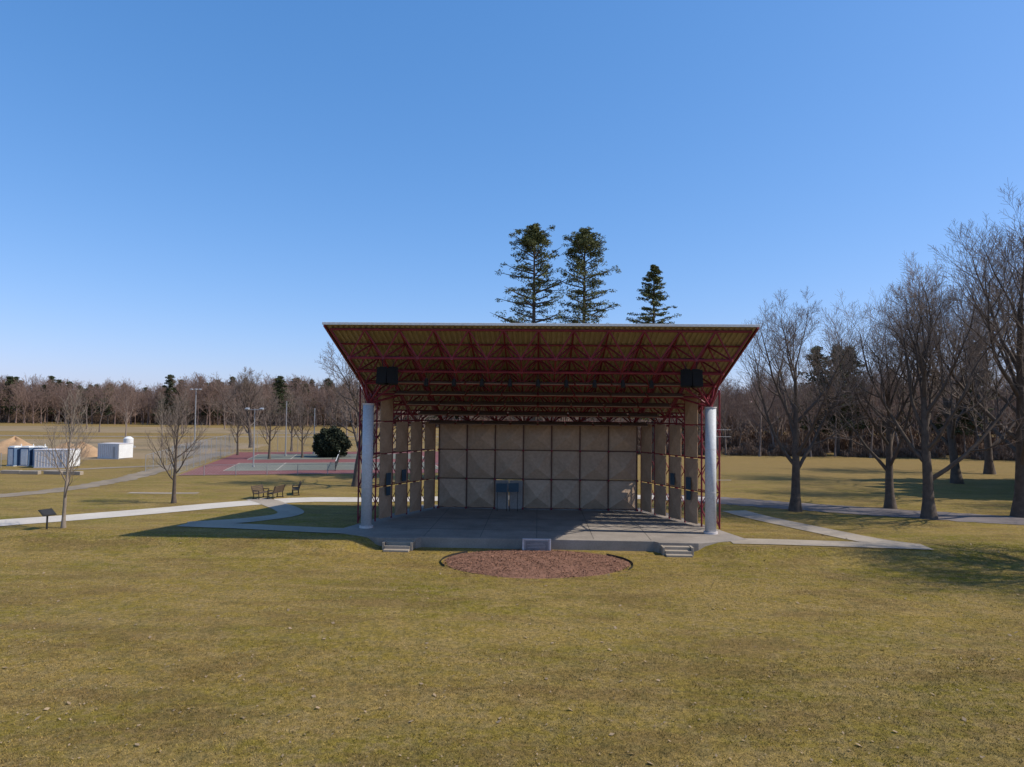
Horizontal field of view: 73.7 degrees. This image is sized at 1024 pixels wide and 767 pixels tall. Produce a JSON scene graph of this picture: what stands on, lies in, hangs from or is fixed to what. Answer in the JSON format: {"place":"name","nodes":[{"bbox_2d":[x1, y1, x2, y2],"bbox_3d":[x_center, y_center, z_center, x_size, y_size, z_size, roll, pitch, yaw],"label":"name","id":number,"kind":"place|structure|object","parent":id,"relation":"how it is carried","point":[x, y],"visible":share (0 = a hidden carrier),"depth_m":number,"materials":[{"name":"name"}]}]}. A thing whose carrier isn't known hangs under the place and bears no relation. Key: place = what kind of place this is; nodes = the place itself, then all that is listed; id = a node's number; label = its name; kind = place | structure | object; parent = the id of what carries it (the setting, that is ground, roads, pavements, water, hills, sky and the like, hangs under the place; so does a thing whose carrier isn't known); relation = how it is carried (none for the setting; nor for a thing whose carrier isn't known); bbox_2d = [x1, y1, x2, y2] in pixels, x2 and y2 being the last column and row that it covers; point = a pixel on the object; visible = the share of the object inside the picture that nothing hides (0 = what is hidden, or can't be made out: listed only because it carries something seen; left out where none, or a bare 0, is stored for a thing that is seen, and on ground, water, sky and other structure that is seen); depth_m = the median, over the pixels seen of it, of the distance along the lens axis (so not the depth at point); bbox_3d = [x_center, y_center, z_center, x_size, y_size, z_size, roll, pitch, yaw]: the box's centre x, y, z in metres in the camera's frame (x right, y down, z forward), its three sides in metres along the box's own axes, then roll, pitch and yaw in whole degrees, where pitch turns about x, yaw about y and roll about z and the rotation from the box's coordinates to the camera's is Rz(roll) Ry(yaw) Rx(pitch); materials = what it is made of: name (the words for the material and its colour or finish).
{"place":"outdoors","nodes":[
{"label":"outdoors","id":0,"kind":"place"},
{"bbox_2d":[0,465,167,471],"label":"gravel path","id":1,"kind":"structure","parent":0,"point":[97,468],"depth_m":76.28,"materials":[{"name":"grey gravel"}]},
{"bbox_2d":[0,452,229,496],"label":"gravel path","id":2,"kind":"structure","parent":0,"point":[137,475],"depth_m":64.21,"materials":[{"name":"grey gravel"}]},
{"bbox_2d":[0,439,267,459],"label":"construction ground","id":3,"kind":"structure","parent":0,"point":[141,450],"depth_m":122.13,"materials":[{"name":"beige soil"}]},
{"bbox_2d":[0,436,34,453],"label":"dirt pile","id":4,"kind":"object","parent":3,"relation":"on","point":[12,441],"visible":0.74,"depth_m":99.58,"materials":[{"name":"beige sand"}]},
{"bbox_2d":[51,442,73,448],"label":"dirt pile","id":5,"kind":"object","parent":3,"relation":"on","point":[61,445],"visible":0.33,"depth_m":102.70,"materials":[{"name":"beige sand"}]},
{"bbox_2d":[70,441,97,456],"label":"dirt pile","id":6,"kind":"object","parent":3,"relation":"on","point":[93,451],"visible":0.36,"depth_m":94.24,"materials":[{"name":"beige sand"}]},
{"bbox_2d":[97,442,132,458],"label":"storage shed","id":7,"kind":"structure","parent":3,"relation":"on","point":[112,450],"depth_m":90.78,"materials":[{"name":"white paint"}]},
{"bbox_2d":[123,436,135,447],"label":"storage tank","id":8,"kind":"object","parent":3,"relation":"on","point":[128,439],"visible":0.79,"depth_m":114.79,"materials":[{"name":"white paint"}]},
{"bbox_2d":[190,389,201,442],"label":"floodlight pole","id":9,"kind":"object","parent":3,"relation":"on","point":[195,413],"visible":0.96,"depth_m":133.17,"materials":[{"name":"metal"}]},
{"bbox_2d":[0,426,319,433],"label":"dirt field","id":10,"kind":"structure","parent":0,"point":[106,429],"depth_m":202.16,"materials":[{"name":"brown soil"}]},
{"bbox_2d":[130,492,199,493],"bbox_3d":[-28.231,8.859,55.261,5.571,0.001,0.871,1,-2,-3],"label":"concrete strip","id":11,"kind":"object","parent":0,"point":[163,493],"visible":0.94,"depth_m":55.33,"materials":[{"name":"grey concrete"}]},
{"bbox_2d":[0,435,438,436],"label":"distant road","id":12,"kind":"structure","parent":0,"point":[161,436],"depth_m":158.83,"materials":[{"name":"grey asphalt"}]},
{"bbox_2d":[188,498,303,522],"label":"side path","id":13,"kind":"structure","parent":0,"point":[283,509],"depth_m":45.56,"materials":[{"name":"concrete"}]},
{"bbox_2d":[178,522,341,532],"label":"side path","id":14,"kind":"structure","parent":0,"point":[264,527],"depth_m":39.87,"materials":[{"name":"concrete"}]},
{"bbox_2d":[0,495,717,525],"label":"walkway path","id":15,"kind":"structure","parent":0,"point":[17,521],"depth_m":46.34,"materials":[{"name":"concrete"}]},
{"bbox_2d":[0,422,1023,766],"bbox_3d":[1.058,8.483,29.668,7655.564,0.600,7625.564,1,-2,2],"label":"ground","id":16,"kind":"structure","parent":0,"point":[836,480],"depth_m":23.45,"materials":[{"name":"green plant"}]},
{"bbox_2d":[6,444,21,465],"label":"portable toilet","id":17,"kind":"object","parent":16,"relation":"on","point":[13,456],"visible":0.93,"depth_m":78.44,"materials":[{"name":"white paint"}]},
{"bbox_2d":[6,449,18,465],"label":"door","id":18,"kind":"structure","parent":17,"relation":"in","point":[10,451],"depth_m":78.38,"materials":[{"name":"white paint"}]},
{"bbox_2d":[19,444,33,465],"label":"portable toilet","id":19,"kind":"object","parent":16,"relation":"on","point":[26,455],"visible":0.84,"depth_m":78.53,"materials":[{"name":"white paint"}]},
{"bbox_2d":[19,449,31,465],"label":"door","id":20,"kind":"structure","parent":19,"relation":"in","point":[23,451],"depth_m":78.49,"materials":[{"name":"white paint"}]},
{"bbox_2d":[32,444,47,465],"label":"portable toilet","id":21,"kind":"object","parent":16,"relation":"on","point":[39,447],"visible":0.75,"depth_m":78.69,"materials":[{"name":"white paint"}]},
{"bbox_2d":[1,470,83,474],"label":"kerb stones","id":22,"kind":"object","parent":16,"relation":"on","point":[51,472],"visible":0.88,"depth_m":69.22,"materials":[{"name":"concrete"}]},
{"bbox_2d":[38,508,56,528],"bbox_3d":[-26.314,7.737,38.646,0.474,1.222,0.750,0,-2,23],"label":"interpretive sign","id":23,"kind":"object","parent":16,"relation":"on","point":[47,512],"visible":0.94,"depth_m":38.61,"materials":[{"name":"metal"}]},
{"bbox_2d":[33,449,79,467],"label":"storage container","id":24,"kind":"object","parent":16,"relation":"on","point":[39,458],"visible":0.72,"depth_m":76.55,"materials":[{"name":"white metal"}]},
{"bbox_2d":[29,385,97,527],"bbox_3d":[-25.668,4.252,39.239,2.920,8.353,3.590,1,-2,-15],"label":"young tree","id":25,"kind":"object","parent":16,"relation":"on","point":[67,484],"visible":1,"depth_m":39.13,"materials":[{"name":"brown plant"}]},
{"bbox_2d":[153,391,174,445],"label":"young tree","id":26,"kind":"object","parent":16,"relation":"on","point":[162,424],"visible":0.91,"depth_m":120.31,"materials":[{"name":"brown plant"}]},
{"bbox_2d":[164,395,185,449],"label":"young tree","id":27,"kind":"object","parent":16,"relation":"on","point":[175,414],"visible":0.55,"depth_m":109.73,"materials":[{"name":"brown plant"}]},
{"bbox_2d":[145,440,207,471],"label":"chain link fence","id":28,"kind":"object","parent":16,"relation":"on","point":[171,455],"visible":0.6,"depth_m":80.78,"materials":[{"name":"metal"}]},
{"bbox_2d":[144,390,209,502],"bbox_3d":[-24.402,4.633,49.870,4.010,8.453,3.918,1,-2,-10],"label":"young tree","id":29,"kind":"object","parent":16,"relation":"on","point":[173,498],"visible":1,"depth_m":49.72,"materials":[{"name":"brown plant"}]},
{"bbox_2d":[224,400,250,454],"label":"young tree","id":30,"kind":"object","parent":16,"relation":"on","point":[239,424],"visible":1,"depth_m":100.25,"materials":[{"name":"brown plant"}]},
{"bbox_2d":[205,366,276,447],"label":"oak tree","id":31,"kind":"object","parent":16,"relation":"on","point":[243,382],"visible":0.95,"depth_m":119.34,"materials":[{"name":"brown plant"}]},
{"bbox_2d":[251,484,269,498],"bbox_3d":[-19.459,8.362,52.794,0.732,1.033,1.700,0,-2,9],"label":"park bench","id":32,"kind":"object","parent":16,"relation":"on","point":[255,489],"visible":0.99,"depth_m":52.75,"materials":[{"name":"brown wood"}]},
{"bbox_2d":[255,389,289,458],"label":"young tree","id":33,"kind":"object","parent":16,"relation":"on","point":[268,416],"visible":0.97,"depth_m":93.06,"materials":[{"name":"brown plant"}]},
{"bbox_2d":[266,484,284,498],"bbox_3d":[-18.283,8.379,52.928,0.732,1.033,1.700,0,-2,9],"label":"park bench","id":34,"kind":"object","parent":16,"relation":"on","point":[280,488],"visible":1,"depth_m":52.74,"materials":[{"name":"brown wood"}]},
{"bbox_2d":[275,388,310,450],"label":"young tree","id":35,"kind":"object","parent":16,"relation":"on","point":[291,412],"visible":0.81,"depth_m":111.18,"materials":[{"name":"brown plant"}]},
{"bbox_2d":[292,481,300,495],"bbox_3d":[-17.493,8.486,55.439,0.732,1.033,1.700,1,-2,-19],"label":"park bench","id":36,"kind":"object","parent":16,"relation":"on","point":[296,488],"visible":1,"depth_m":54.78,"materials":[{"name":"brown wood"}]},
{"bbox_2d":[287,398,318,457],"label":"young tree","id":37,"kind":"object","parent":16,"relation":"on","point":[302,426],"visible":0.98,"depth_m":95.82,"materials":[{"name":"brown plant"}]},
{"bbox_2d":[171,463,437,475],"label":"chain link fence","id":38,"kind":"object","parent":16,"relation":"on","point":[235,474],"visible":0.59,"depth_m":71.09,"materials":[{"name":"metal"}]},
{"bbox_2d":[180,451,437,474],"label":"tennis court","id":39,"kind":"object","parent":16,"relation":"on","point":[309,462],"visible":0.66,"depth_m":84.61,"materials":[{"name":"asphalt"}]},
{"bbox_2d":[245,408,263,466],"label":"floodlight pole","id":40,"kind":"object","parent":39,"relation":"on","point":[254,409],"visible":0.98,"depth_m":79.98,"materials":[{"name":"metal"}]},
{"bbox_2d":[284,401,286,455],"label":"floodlight pole","id":41,"kind":"object","parent":39,"relation":"on","point":[285,454],"visible":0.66,"depth_m":99.08,"materials":[{"name":"metal"}]},
{"bbox_2d":[171,433,438,475],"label":"chain link fence","id":42,"kind":"object","parent":39,"relation":"on","point":[217,439],"visible":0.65,"depth_m":90.85,"materials":[{"name":"metal"}]},
{"bbox_2d":[312,408,314,453],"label":"utility pole","id":43,"kind":"object","parent":39,"relation":"on","point":[314,429],"visible":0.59,"depth_m":103.94,"materials":[{"name":"metal"}]},
{"bbox_2d":[312,425,352,456],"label":"yew shrub","id":44,"kind":"object","parent":16,"relation":"on","point":[327,443],"visible":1,"depth_m":96.97,"materials":[{"name":"green plant"}]},
{"bbox_2d":[316,384,353,428],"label":"young tree","id":45,"kind":"object","parent":16,"relation":"on","point":[334,409],"visible":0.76,"depth_m":102.92,"materials":[{"name":"brown plant"}]},
{"bbox_2d":[356,410,379,455],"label":"young tree","id":46,"kind":"object","parent":16,"relation":"on","point":[374,449],"visible":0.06,"depth_m":98.47,"materials":[{"name":"brown plant"}]},
{"bbox_2d":[304,342,450,486],"bbox_3d":[-12.692,2.663,64.116,15.317,13.852,10.854,0,-2,25],"label":"oak tree","id":47,"kind":"object","parent":16,"relation":"on","point":[355,474],"visible":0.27,"depth_m":62.61,"materials":[{"name":"brown plant"}]},
{"bbox_2d":[0,372,1015,445],"bbox_3d":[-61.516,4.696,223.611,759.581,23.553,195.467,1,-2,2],"label":"distant treeline","id":48,"kind":"object","parent":16,"relation":"on","point":[21,401],"visible":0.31,"depth_m":269.06,"materials":[{"name":"brown plant"}]},
{"bbox_2d":[0,523,1022,766],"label":"fallen leaves","id":49,"kind":"object","parent":16,"relation":"on","point":[434,694],"visible":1,"depth_m":19.30,"materials":[{"name":"brown plant"}]},
{"bbox_2d":[490,223,579,420],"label":"pine tree","id":50,"kind":"object","parent":16,"relation":"on","point":[534,237],"visible":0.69,"depth_m":70.11,"materials":[{"name":"green plant"}]},
{"bbox_2d":[441,549,632,578],"bbox_3d":[1.244,8.736,33.654,9.512,0.339,6.619,1,-2,2],"label":"mulch bed","id":51,"kind":"object","parent":16,"relation":"on","point":[527,564],"visible":1,"depth_m":32.87,"materials":[{"name":"wood"}]},
{"bbox_2d":[522,538,550,550],"bbox_3d":[1.309,8.600,36.264,1.510,0.690,0.200,1,-2,2],"label":"dedication plaque","id":52,"kind":"object","parent":51,"relation":"on","point":[535,544],"visible":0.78,"depth_m":36.18,"materials":[{"name":"metal"}]},
{"bbox_2d":[322,322,759,557],"bbox_3d":[1.607,3.246,42.810,23.190,12.308,14.130,1,-2,2],"label":"bandshell stage","id":53,"kind":"object","parent":16,"relation":"on","point":[559,499],"visible":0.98,"depth_m":42.28,"materials":[{"name":"concrete"}]},
{"bbox_2d":[376,356,399,384],"bbox_3d":[-6.983,-0.734,38.382,1.400,1.633,0.772,1,-2,2],"label":"loudspeaker","id":54,"kind":"object","parent":53,"relation":"attached to","point":[386,376],"visible":0.97,"depth_m":38.14,"materials":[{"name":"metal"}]},
{"bbox_2d":[495,480,522,508],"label":"stage doors","id":55,"kind":"structure","parent":53,"relation":"in","point":[500,499],"depth_m":48.16,"materials":[{"name":"paint"}]},
{"bbox_2d":[678,358,703,387],"bbox_3d":[9.904,-0.583,37.737,1.400,1.633,0.772,1,-2,2],"label":"loudspeaker","id":56,"kind":"object","parent":53,"relation":"attached to","point":[692,378],"visible":0.94,"depth_m":37.50,"materials":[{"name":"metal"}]},
{"bbox_2d":[554,226,620,463],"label":"pine tree","id":57,"kind":"object","parent":16,"relation":"on","point":[585,240],"visible":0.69,"depth_m":70.15,"materials":[{"name":"green plant"}]},
{"bbox_2d":[602,264,681,479],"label":"pine tree","id":58,"kind":"object","parent":16,"relation":"on","point":[654,296],"visible":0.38,"depth_m":70.29,"materials":[{"name":"green plant"}]},
{"bbox_2d":[469,344,1015,460],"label":"woodland","id":59,"kind":"object","parent":16,"relation":"on","point":[751,440],"visible":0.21,"depth_m":116.27,"materials":[{"name":"brown plant"}]},
{"bbox_2d":[730,286,887,511],"bbox_3d":[21.076,1.142,49.565,12.310,16.350,13.197,-1,-3,40],"label":"maple tree","id":60,"kind":"object","parent":16,"relation":"on","point":[795,503],"visible":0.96,"depth_m":48.93,"materials":[{"name":"brown plant"}]},
{"bbox_2d":[780,306,960,508],"bbox_3d":[27.634,1.634,51.505,12.627,15.643,11.778,0,-2,4],"label":"maple tree","id":61,"kind":"object","parent":16,"relation":"on","point":[889,501],"visible":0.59,"depth_m":50.66,"materials":[{"name":"brown plant"}]},
{"bbox_2d":[810,252,1023,518],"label":"maple tree","id":62,"kind":"object","parent":16,"relation":"on","point":[928,509],"visible":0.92,"depth_m":46.46,"materials":[{"name":"brown plant"}]},
{"bbox_2d":[856,278,1019,483],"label":"maple tree","id":63,"kind":"object","parent":16,"relation":"on","point":[956,477],"visible":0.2,"depth_m":70.86,"materials":[{"name":"brown plant"}]},
{"bbox_2d":[875,184,1023,517],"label":"maple tree","id":64,"kind":"object","parent":16,"relation":"on","point":[1017,508],"visible":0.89,"depth_m":46.65,"materials":[{"name":"brown plant"}]},
{"bbox_2d":[898,242,1023,452],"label":"maple tree","id":65,"kind":"object","parent":16,"relation":"on","point":[996,432],"visible":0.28,"depth_m":59.75,"materials":[{"name":"brown plant"}]},
{"bbox_2d":[920,296,1015,474],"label":"maple tree","id":66,"kind":"object","parent":16,"relation":"on","point":[989,467],"visible":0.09,"depth_m":81.88,"materials":[{"name":"brown plant"}]},
{"bbox_2d":[0,0,1023,397],"label":"sky","id":67,"kind":"structure","parent":0,"point":[188,187],"materials":[{"name":"blue"}]},
{"bbox_2d":[724,510,914,543],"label":"side path","id":68,"kind":"structure","parent":0,"point":[805,527],"depth_m":41.44,"materials":[{"name":"concrete"}]},
{"bbox_2d":[731,538,933,549],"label":"side path","id":69,"kind":"structure","parent":0,"point":[837,543],"depth_m":36.62,"materials":[{"name":"concrete"}]},
{"bbox_2d":[652,493,1023,524],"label":"asphalt road","id":70,"kind":"structure","parent":0,"point":[959,517],"depth_m":48.90,"materials":[{"name":"grey asphalt"}]}
]}

